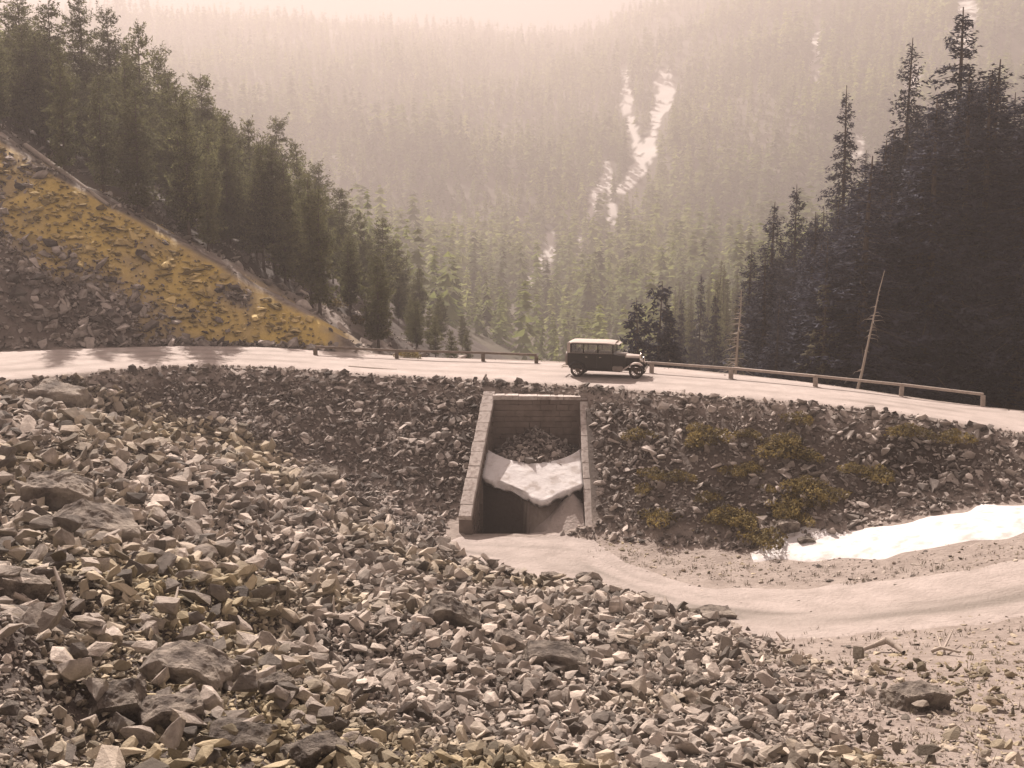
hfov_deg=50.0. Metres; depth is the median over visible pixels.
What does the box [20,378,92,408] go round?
boulder
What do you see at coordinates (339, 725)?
stone
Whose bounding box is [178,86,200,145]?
pine tree
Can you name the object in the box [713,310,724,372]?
slim conifer
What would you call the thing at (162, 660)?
stone
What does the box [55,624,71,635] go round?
stone
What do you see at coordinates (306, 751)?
boulder
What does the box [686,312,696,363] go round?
slim conifer
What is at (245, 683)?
stone
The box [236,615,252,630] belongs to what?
stone
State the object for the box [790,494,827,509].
bush
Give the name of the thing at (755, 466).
bush
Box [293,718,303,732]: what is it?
stone
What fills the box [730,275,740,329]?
slim conifer
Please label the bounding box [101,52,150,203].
pine tree
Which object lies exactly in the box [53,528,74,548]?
stone
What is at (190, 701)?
stone
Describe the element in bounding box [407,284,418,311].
pine tree
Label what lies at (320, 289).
pine tree
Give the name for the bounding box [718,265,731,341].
slim conifer
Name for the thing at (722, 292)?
slim conifer
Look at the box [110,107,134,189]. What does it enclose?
pine tree
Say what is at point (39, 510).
stone
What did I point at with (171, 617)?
stone
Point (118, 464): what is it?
stone
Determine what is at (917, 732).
dry weeds
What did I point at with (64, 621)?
stone
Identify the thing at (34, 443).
stone
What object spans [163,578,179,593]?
stone
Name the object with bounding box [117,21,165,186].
pine tree
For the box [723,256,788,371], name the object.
spruce
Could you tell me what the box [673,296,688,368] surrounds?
spruce
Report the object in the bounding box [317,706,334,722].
stone
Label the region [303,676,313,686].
stone
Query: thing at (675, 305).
slim conifer
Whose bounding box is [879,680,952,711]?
boulder
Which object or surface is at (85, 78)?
pine tree
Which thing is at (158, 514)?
stone
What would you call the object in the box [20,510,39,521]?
stone
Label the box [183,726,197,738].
stone
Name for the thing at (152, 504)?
stone
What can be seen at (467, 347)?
pine tree
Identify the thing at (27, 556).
stone
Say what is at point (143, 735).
stone
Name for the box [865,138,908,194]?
spruce
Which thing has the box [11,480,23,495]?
stone
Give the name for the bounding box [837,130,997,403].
spruce
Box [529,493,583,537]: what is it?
sand mound
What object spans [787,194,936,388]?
spruce
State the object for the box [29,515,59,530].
stone
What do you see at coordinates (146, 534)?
stone
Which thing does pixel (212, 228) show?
pine tree
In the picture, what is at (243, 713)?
stone
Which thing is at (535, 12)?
sky
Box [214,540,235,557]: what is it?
stone
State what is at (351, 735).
stone
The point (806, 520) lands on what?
bush
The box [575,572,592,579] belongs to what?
boulder
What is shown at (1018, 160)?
spruce
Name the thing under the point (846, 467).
bush
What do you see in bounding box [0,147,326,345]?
ochre stones
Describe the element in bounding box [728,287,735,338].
slim conifer
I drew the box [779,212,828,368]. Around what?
spruce
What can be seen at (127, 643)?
stone
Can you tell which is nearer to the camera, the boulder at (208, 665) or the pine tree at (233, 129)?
the boulder at (208, 665)
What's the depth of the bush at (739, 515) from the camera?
47.88 m
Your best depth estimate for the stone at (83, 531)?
27.21 m
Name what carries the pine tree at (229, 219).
on the ground
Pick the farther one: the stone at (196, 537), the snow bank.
the snow bank
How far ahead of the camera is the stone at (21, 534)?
26.41 m
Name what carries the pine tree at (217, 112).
on the ground
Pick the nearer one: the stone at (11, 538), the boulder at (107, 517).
the stone at (11, 538)
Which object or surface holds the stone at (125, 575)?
on the rubble
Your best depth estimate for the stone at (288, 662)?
19.61 m
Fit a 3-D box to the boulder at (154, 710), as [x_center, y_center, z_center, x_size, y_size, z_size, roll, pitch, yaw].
[-4.957,4.762,15.897,0.931,0.683,0.877,-4,21,-23]
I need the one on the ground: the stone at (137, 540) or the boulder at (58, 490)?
the boulder at (58, 490)
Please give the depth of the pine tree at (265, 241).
80.54 m
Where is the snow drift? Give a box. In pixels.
[482,449,582,507]
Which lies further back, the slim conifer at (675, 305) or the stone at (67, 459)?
the slim conifer at (675, 305)
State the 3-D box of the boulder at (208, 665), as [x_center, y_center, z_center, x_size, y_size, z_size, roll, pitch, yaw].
[-5.373,4.825,18.149,1.513,1.054,1.270,9,15,4]
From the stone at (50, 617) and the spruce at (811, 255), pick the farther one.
the spruce at (811, 255)
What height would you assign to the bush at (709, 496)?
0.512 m
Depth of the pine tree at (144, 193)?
75.47 m
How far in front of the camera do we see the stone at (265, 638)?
23.21 m
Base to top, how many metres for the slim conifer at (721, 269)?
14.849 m
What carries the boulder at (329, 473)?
on the ground
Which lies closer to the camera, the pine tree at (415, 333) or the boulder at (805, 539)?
the boulder at (805, 539)
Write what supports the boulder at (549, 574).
on the ground
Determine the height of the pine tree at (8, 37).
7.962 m
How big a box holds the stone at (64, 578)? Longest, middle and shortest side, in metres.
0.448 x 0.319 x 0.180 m
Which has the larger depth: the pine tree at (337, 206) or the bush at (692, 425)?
the pine tree at (337, 206)
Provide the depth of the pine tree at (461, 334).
128.32 m
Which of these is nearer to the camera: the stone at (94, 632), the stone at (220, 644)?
the stone at (94, 632)
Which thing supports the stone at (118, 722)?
on the rubble
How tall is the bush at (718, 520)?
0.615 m
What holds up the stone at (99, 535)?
on the rubble
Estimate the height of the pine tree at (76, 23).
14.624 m
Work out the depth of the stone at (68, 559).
22.64 m
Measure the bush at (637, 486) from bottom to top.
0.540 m
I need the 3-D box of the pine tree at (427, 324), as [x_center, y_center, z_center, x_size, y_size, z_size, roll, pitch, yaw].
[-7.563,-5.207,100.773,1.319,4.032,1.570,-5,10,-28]
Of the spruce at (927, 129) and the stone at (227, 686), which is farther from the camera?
the spruce at (927, 129)
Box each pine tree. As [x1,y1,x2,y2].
[0,0,8,88]
[0,0,47,128]
[0,41,16,131]
[0,48,10,129]
[2,28,21,113]
[3,21,49,138]
[5,46,29,124]
[14,27,55,136]
[19,34,54,145]
[21,63,56,147]
[22,0,83,144]
[40,39,81,171]
[55,63,83,150]
[60,0,111,164]
[60,73,90,167]
[73,55,99,159]
[77,80,114,176]
[78,0,130,175]
[81,72,121,192]
[86,76,114,175]
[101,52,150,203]
[101,70,141,166]
[104,83,163,216]
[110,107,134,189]
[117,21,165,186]
[142,40,183,200]
[145,67,201,206]
[152,82,204,232]
[163,94,211,240]
[168,147,197,230]
[178,73,231,183]
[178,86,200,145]
[191,119,215,197]
[191,119,227,248]
[192,156,227,251]
[194,102,225,183]
[199,131,227,239]
[208,107,239,231]
[209,111,245,248]
[211,120,246,244]
[216,163,238,250]
[226,133,254,245]
[230,125,246,162]
[230,173,258,254]
[232,115,265,225]
[237,166,271,265]
[243,140,279,270]
[248,137,275,252]
[249,141,294,270]
[259,113,298,188]
[265,180,300,285]
[267,155,300,281]
[268,154,281,265]
[270,181,304,269]
[284,138,312,249]
[289,171,330,307]
[289,176,310,287]
[291,183,340,315]
[305,159,338,261]
[313,198,330,269]
[319,187,366,290]
[329,214,358,285]
[333,237,364,314]
[336,231,364,309]
[352,210,373,298]
[355,243,371,301]
[355,250,396,352]
[361,258,386,331]
[363,233,373,302]
[366,216,402,299]
[372,260,392,316]
[385,238,413,314]
[392,284,404,324]
[400,281,410,319]
[401,299,417,342]
[403,287,410,318]
[405,302,424,349]
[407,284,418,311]
[408,267,429,326]
[410,299,425,346]
[423,306,434,346]
[427,314,443,356]
[431,304,443,333]
[434,292,449,337]
[442,329,458,357]
[457,314,466,348]
[460,328,473,358]
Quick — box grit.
[0,529,1023,767]
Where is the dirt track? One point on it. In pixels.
(993, 593)
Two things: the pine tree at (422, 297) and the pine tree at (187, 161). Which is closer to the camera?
the pine tree at (187, 161)
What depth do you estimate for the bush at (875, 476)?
48.34 m
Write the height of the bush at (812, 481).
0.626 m
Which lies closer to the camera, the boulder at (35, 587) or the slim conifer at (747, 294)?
the boulder at (35, 587)
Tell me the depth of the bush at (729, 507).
48.24 m
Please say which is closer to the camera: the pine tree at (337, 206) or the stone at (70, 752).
the stone at (70, 752)
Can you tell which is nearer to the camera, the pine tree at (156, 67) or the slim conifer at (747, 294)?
the pine tree at (156, 67)
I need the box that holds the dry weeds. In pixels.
[590,549,1023,766]
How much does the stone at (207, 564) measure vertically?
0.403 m
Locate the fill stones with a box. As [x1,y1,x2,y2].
[0,363,1023,570]
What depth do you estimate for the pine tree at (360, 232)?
110.83 m
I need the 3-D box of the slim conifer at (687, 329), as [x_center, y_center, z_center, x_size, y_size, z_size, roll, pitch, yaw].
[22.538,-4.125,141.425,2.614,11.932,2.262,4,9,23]
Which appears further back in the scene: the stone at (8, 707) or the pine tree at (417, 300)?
the pine tree at (417, 300)
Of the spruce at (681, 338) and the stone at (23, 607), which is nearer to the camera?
the stone at (23, 607)
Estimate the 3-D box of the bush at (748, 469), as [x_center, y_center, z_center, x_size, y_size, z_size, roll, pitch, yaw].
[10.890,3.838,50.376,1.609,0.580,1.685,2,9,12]
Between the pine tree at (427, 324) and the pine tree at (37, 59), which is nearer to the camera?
the pine tree at (37, 59)
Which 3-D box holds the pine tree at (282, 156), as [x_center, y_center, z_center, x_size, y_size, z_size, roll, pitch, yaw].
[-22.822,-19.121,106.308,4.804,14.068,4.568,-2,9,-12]
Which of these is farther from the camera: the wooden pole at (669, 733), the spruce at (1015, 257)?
the spruce at (1015, 257)
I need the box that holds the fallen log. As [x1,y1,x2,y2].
[22,143,109,206]
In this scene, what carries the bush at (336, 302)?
on the ground
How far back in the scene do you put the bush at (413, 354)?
67.45 m
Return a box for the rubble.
[0,373,1023,767]
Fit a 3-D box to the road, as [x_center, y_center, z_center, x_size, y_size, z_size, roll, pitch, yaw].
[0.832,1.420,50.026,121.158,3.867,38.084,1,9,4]
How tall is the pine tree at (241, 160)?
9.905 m
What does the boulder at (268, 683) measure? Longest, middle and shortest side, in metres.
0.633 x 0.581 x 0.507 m
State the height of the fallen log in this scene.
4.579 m
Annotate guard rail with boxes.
[313,346,537,362]
[644,361,985,406]
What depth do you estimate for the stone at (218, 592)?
25.27 m
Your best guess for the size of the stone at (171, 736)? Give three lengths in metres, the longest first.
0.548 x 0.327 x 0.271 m
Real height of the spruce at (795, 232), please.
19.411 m
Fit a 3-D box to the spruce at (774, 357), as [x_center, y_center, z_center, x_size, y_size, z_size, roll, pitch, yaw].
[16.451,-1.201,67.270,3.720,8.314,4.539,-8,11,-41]
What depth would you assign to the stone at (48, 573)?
19.91 m
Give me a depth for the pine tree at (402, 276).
115.34 m
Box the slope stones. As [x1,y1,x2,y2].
[0,121,467,357]
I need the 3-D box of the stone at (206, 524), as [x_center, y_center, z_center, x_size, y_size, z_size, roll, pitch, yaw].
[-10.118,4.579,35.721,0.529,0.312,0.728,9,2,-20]
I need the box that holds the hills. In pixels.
[12,0,1023,360]
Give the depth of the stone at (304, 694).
17.40 m
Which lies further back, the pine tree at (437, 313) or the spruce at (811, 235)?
the pine tree at (437, 313)
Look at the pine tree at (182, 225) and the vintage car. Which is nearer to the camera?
the vintage car
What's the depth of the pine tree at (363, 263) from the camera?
102.78 m
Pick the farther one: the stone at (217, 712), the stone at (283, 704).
the stone at (283, 704)
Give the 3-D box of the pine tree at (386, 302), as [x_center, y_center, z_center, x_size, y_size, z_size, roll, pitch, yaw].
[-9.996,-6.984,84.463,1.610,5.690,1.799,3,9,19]
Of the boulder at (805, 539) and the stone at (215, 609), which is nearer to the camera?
the stone at (215, 609)
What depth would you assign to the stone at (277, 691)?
16.74 m
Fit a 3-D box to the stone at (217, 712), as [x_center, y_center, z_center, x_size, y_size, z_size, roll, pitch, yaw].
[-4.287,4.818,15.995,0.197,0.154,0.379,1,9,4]
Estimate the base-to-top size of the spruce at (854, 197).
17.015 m
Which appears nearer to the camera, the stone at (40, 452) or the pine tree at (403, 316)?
the stone at (40, 452)
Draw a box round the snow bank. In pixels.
[751,503,1023,561]
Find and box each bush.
[322,298,349,307]
[350,314,369,324]
[393,352,420,358]
[620,426,659,440]
[633,481,655,494]
[636,466,664,480]
[637,506,682,528]
[660,469,697,482]
[683,439,710,447]
[685,424,739,446]
[686,422,705,430]
[693,490,723,502]
[701,511,741,528]
[707,503,751,521]
[716,464,747,477]
[722,509,762,526]
[731,513,758,529]
[733,461,765,474]
[734,427,761,439]
[736,526,788,551]
[743,461,765,472]
[751,439,815,460]
[756,483,776,492]
[760,434,799,448]
[762,496,801,518]
[770,431,802,446]
[770,501,808,519]
[777,477,822,498]
[778,410,813,426]
[779,489,806,499]
[789,449,824,462]
[789,473,829,488]
[789,511,815,526]
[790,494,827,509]
[810,486,851,504]
[836,462,870,473]
[854,464,897,484]
[884,423,933,438]
[928,428,978,444]
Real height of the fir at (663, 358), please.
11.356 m
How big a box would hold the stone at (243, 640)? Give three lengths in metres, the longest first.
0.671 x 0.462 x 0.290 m
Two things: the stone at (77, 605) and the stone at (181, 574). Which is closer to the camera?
the stone at (77, 605)
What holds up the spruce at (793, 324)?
on the ground
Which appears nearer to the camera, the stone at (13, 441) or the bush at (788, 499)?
the stone at (13, 441)
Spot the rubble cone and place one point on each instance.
(530, 459)
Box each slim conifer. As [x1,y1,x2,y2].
[667,294,680,367]
[675,284,683,336]
[677,290,688,348]
[682,291,697,368]
[685,307,692,369]
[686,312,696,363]
[698,271,713,339]
[700,286,713,356]
[704,279,727,372]
[705,273,717,336]
[709,262,728,342]
[713,270,731,359]
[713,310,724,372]
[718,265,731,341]
[720,279,733,365]
[722,298,730,362]
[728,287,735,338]
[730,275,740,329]
[740,273,754,346]
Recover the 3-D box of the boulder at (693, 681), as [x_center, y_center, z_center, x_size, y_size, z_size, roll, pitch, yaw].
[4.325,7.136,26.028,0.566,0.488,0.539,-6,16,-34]
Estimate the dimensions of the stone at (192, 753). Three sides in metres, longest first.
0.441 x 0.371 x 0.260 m
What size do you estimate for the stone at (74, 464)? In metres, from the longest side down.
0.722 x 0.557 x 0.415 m
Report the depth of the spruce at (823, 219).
100.72 m
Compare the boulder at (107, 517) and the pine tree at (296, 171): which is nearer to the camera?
the boulder at (107, 517)
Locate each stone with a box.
[0,445,16,457]
[0,454,16,468]
[0,471,12,483]
[0,527,17,537]
[0,536,15,547]
[0,564,22,577]
[0,604,14,611]
[0,607,24,614]
[0,699,18,715]
[7,437,19,445]
[8,576,29,581]
[9,604,27,610]
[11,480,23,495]
[14,529,41,542]
[18,601,44,624]
[19,459,29,476]
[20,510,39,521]
[20,552,32,562]
[21,599,39,606]
[23,736,42,749]
[25,505,51,524]
[27,544,48,561]
[29,497,44,506]
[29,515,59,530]
[29,563,48,572]
[30,569,54,578]
[31,441,36,450]
[36,447,55,454]
[37,599,64,632]
[40,447,58,463]
[40,727,55,749]
[42,549,66,570]
[50,554,74,568]
[50,646,72,664]
[50,755,78,766]
[52,515,82,532]
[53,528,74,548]
[54,742,75,766]
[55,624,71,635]
[57,657,91,680]
[58,616,74,629]
[59,454,72,465]
[60,574,71,584]
[66,596,86,612]
[67,460,80,470]
[68,642,88,658]
[71,615,105,626]
[72,677,84,683]
[76,528,94,536]
[77,566,101,578]
[78,613,92,629]
[80,714,98,729]
[81,557,100,568]
[84,613,104,620]
[86,677,108,701]
[87,641,112,656]
[88,531,108,542]
[88,624,106,638]
[93,496,103,502]
[93,558,109,572]
[94,488,105,496]
[94,626,123,640]
[103,529,121,543]
[105,585,113,595]
[107,532,121,543]
[107,712,134,732]
[109,456,126,473]
[114,569,131,585]
[117,641,135,652]
[120,725,155,746]
[122,559,146,576]
[124,480,140,492]
[128,551,140,559]
[130,508,143,520]
[131,640,157,652]
[132,538,145,549]
[135,564,157,577]
[136,613,165,630]
[137,672,155,680]
[138,620,159,638]
[138,653,162,678]
[140,527,146,535]
[141,531,154,539]
[142,657,167,674]
[144,538,153,549]
[145,500,162,510]
[147,507,166,523]
[147,533,159,539]
[147,547,165,562]
[150,666,169,688]
[153,596,179,615]
[155,551,176,575]
[156,686,171,693]
[159,536,175,550]
[159,716,185,748]
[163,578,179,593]
[166,614,176,620]
[169,706,206,726]
[174,548,188,557]
[175,569,193,578]
[175,625,200,640]
[179,589,210,604]
[179,683,196,691]
[183,698,196,705]
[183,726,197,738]
[187,735,199,760]
[188,611,206,624]
[189,519,202,527]
[190,571,211,583]
[191,535,198,543]
[192,543,218,555]
[194,735,220,743]
[195,746,221,763]
[198,638,212,645]
[199,519,209,527]
[199,557,216,570]
[199,622,210,633]
[200,515,214,527]
[200,685,222,710]
[203,710,210,715]
[206,584,229,601]
[206,628,220,639]
[209,603,220,621]
[210,706,223,718]
[211,619,222,624]
[212,621,236,633]
[213,636,225,650]
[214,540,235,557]
[216,562,238,574]
[222,681,232,692]
[224,709,249,717]
[228,585,248,599]
[228,614,239,624]
[229,548,239,556]
[231,674,257,691]
[235,655,254,665]
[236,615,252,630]
[236,631,258,648]
[240,649,258,657]
[240,666,246,673]
[244,715,263,722]
[245,554,264,568]
[245,669,255,675]
[251,585,276,598]
[256,631,279,647]
[256,665,275,680]
[258,652,282,668]
[265,685,290,700]
[274,691,295,709]
[277,682,298,694]
[278,641,301,652]
[281,618,294,627]
[281,654,300,669]
[283,709,304,720]
[287,664,301,675]
[290,625,305,638]
[290,640,309,655]
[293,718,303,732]
[294,686,312,700]
[296,724,313,736]
[299,693,319,704]
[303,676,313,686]
[304,714,316,725]
[305,696,325,712]
[307,711,319,718]
[309,652,328,665]
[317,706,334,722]
[325,673,348,688]
[325,683,334,694]
[325,719,349,731]
[342,731,359,740]
[355,735,378,751]
[358,706,375,715]
[362,677,379,688]
[375,725,394,735]
[377,708,386,721]
[394,726,404,730]
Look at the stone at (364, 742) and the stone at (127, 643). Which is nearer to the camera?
the stone at (364, 742)
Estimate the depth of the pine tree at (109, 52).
96.28 m
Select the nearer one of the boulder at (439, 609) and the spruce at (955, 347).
the boulder at (439, 609)
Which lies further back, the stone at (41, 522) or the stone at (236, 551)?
the stone at (236, 551)
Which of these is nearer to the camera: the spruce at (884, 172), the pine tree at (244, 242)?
the spruce at (884, 172)
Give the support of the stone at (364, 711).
on the rubble
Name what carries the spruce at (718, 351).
on the ground
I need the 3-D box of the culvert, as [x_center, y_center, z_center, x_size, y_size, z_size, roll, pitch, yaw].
[0.814,4.360,53.613,6.505,7.035,7.762,0,9,0]
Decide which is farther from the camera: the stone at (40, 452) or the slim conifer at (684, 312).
the slim conifer at (684, 312)
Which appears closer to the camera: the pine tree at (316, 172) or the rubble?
the rubble
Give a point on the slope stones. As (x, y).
(103, 310)
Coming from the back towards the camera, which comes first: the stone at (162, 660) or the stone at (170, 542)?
the stone at (170, 542)
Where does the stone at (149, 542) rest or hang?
on the rubble
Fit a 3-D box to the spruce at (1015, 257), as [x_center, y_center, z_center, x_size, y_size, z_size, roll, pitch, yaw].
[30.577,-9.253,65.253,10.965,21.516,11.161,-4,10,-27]
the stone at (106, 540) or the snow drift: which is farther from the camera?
the snow drift
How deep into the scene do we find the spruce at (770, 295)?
74.23 m
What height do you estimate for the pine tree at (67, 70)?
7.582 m
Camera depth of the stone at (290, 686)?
17.37 m
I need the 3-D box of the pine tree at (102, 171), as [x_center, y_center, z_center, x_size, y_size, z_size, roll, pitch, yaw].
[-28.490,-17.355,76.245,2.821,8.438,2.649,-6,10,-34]
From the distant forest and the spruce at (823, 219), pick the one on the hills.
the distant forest
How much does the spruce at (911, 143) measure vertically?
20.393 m
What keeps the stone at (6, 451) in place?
on the ground
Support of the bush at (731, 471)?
on the ground
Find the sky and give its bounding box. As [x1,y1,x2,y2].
[0,0,693,40]
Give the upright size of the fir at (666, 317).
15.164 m
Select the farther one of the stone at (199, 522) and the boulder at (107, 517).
the stone at (199, 522)
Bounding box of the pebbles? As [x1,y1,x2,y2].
[578,517,1023,767]
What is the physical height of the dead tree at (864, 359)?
8.047 m
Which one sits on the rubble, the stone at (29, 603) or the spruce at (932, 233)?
the stone at (29, 603)
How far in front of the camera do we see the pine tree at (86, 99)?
84.64 m
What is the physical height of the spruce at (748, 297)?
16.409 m
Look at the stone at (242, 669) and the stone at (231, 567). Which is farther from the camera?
the stone at (231, 567)
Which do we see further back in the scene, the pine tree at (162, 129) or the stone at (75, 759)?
the pine tree at (162, 129)
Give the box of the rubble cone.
[493,425,578,464]
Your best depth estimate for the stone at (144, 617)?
20.14 m
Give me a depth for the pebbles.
29.37 m
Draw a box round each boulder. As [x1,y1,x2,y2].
[0,570,51,601]
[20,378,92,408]
[20,470,97,511]
[52,499,140,545]
[87,678,146,719]
[138,688,203,732]
[147,640,240,691]
[209,716,277,751]
[256,671,294,698]
[279,730,347,767]
[299,463,338,485]
[418,593,481,630]
[494,629,527,651]
[522,640,586,675]
[541,571,560,580]
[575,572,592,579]
[680,674,708,688]
[692,604,736,618]
[774,518,799,535]
[797,536,815,543]
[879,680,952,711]
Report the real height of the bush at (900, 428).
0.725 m
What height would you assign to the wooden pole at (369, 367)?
0.271 m
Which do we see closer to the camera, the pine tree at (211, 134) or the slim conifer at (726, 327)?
the pine tree at (211, 134)
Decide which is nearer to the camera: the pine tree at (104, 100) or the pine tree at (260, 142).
the pine tree at (104, 100)
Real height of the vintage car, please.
2.000 m
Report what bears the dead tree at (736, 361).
on the ground
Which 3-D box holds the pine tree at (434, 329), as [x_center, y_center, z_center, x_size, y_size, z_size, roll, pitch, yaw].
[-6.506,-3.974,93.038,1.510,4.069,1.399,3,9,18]
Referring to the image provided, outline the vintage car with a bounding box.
[562,338,647,378]
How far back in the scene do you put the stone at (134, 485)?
35.23 m
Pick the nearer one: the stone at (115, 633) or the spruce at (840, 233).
the stone at (115, 633)
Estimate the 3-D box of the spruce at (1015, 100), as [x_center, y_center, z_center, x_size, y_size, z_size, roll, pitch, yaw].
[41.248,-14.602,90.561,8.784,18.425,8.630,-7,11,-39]
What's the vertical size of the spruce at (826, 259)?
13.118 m
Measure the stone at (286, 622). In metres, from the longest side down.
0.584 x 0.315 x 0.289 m
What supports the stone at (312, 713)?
on the ground
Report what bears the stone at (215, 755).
on the ground
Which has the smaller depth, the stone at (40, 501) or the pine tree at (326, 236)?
the stone at (40, 501)
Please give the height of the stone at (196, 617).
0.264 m
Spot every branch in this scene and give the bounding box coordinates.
[12,566,66,607]
[863,637,905,653]
[931,629,960,652]
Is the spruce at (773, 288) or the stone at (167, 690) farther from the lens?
the spruce at (773, 288)
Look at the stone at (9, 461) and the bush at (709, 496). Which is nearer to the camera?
the stone at (9, 461)
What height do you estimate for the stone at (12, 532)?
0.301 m
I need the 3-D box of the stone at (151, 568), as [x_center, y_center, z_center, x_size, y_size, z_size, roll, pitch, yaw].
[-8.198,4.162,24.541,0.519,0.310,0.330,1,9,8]
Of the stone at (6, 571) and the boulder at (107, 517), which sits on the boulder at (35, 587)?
the stone at (6, 571)
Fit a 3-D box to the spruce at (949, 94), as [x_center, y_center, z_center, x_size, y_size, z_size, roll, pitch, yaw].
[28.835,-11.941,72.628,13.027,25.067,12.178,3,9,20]
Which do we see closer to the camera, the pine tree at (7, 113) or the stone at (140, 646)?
the stone at (140, 646)
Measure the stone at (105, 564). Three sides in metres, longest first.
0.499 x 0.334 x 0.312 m
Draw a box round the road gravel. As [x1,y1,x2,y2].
[18,346,1007,428]
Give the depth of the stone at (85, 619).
17.50 m
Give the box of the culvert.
[459,391,591,534]
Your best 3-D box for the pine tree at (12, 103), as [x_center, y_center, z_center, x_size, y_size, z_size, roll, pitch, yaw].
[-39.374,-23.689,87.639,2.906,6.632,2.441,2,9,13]
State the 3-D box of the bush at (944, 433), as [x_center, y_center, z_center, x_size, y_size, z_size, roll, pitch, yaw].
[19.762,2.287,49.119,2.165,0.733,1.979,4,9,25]
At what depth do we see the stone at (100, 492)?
31.66 m
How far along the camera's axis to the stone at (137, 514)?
30.87 m
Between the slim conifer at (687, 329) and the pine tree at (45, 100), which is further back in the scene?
the slim conifer at (687, 329)
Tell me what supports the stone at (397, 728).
on the ground
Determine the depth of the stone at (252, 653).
20.51 m
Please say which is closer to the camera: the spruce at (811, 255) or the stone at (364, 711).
the stone at (364, 711)
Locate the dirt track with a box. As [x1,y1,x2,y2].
[450,533,1023,638]
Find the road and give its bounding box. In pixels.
[0,346,1023,432]
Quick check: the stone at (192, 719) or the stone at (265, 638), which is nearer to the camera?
the stone at (192, 719)
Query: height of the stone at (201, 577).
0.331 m
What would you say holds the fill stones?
on the ground
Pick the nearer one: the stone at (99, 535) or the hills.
the stone at (99, 535)
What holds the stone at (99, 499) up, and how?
on the ground
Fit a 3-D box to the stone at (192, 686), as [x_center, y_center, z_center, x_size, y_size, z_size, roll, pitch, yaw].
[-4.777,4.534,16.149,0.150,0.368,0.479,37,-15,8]
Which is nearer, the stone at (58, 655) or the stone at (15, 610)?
the stone at (58, 655)
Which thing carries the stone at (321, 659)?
on the rubble
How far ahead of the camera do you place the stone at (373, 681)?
19.24 m
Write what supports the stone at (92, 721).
on the rubble
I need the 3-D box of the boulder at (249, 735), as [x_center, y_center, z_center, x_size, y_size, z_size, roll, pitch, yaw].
[-3.728,4.852,15.150,0.902,0.502,0.833,6,26,-1]
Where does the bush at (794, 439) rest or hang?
on the ground
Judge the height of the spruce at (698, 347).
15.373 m
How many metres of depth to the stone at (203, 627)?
22.12 m
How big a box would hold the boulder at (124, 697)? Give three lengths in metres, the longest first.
0.801 x 0.708 x 0.609 m
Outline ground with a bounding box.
[0,117,1023,767]
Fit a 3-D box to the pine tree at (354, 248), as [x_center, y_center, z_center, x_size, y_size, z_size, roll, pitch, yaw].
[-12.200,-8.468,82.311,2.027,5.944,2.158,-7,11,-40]
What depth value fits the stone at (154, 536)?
27.95 m
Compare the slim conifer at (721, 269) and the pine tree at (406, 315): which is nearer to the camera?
the pine tree at (406, 315)
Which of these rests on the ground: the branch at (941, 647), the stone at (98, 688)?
the branch at (941, 647)
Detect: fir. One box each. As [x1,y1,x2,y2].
[618,298,660,366]
[639,281,688,366]
[653,326,688,368]
[724,307,745,374]
[795,284,845,385]
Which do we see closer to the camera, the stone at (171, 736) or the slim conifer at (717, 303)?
the stone at (171, 736)
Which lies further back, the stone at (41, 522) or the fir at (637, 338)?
the fir at (637, 338)
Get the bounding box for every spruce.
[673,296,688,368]
[681,276,711,370]
[700,293,727,371]
[716,248,769,375]
[717,204,796,371]
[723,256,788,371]
[727,257,789,376]
[754,296,800,380]
[759,224,832,339]
[760,187,813,319]
[760,244,857,386]
[766,251,839,382]
[777,236,801,301]
[778,238,866,385]
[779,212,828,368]
[780,238,834,337]
[782,156,970,400]
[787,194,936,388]
[791,168,923,315]
[801,211,831,251]
[812,85,862,264]
[822,201,846,272]
[830,130,907,270]
[830,184,866,267]
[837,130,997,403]
[838,193,949,400]
[841,140,906,338]
[843,98,1021,406]
[845,38,930,279]
[848,150,870,197]
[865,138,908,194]
[867,76,1023,408]
[892,7,1015,269]
[894,127,919,166]
[896,78,1023,409]
[900,123,944,188]
[908,59,1023,348]
[908,111,945,180]
[935,75,1023,408]
[960,70,1022,195]
[999,111,1023,231]
[1002,92,1023,161]
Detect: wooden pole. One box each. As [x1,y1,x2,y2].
[348,365,396,369]
[606,725,688,737]
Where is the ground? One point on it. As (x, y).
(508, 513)
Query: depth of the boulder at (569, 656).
25.74 m
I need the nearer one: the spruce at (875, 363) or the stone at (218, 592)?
the stone at (218, 592)
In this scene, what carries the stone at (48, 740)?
on the rubble
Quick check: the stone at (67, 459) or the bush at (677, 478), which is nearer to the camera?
the stone at (67, 459)
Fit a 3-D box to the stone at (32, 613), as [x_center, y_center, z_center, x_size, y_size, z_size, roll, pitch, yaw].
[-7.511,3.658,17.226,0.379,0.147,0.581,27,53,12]
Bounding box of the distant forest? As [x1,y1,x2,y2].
[0,0,1023,361]
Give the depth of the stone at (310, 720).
16.11 m
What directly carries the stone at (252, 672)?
on the ground
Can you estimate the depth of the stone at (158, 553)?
25.89 m
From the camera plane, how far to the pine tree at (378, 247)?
108.97 m
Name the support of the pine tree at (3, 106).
on the ground
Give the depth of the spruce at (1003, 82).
78.13 m
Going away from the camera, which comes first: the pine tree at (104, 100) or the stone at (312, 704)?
the stone at (312, 704)
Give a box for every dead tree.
[718,290,753,375]
[844,271,884,388]
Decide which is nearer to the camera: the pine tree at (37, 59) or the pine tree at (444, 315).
the pine tree at (37, 59)
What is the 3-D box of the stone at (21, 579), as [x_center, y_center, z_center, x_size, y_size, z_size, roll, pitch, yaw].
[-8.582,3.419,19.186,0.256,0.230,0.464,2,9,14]
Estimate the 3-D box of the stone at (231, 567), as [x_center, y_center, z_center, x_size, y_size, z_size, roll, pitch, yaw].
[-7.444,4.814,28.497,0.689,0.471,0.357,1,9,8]
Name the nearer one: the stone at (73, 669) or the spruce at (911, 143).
the stone at (73, 669)
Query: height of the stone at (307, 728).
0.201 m

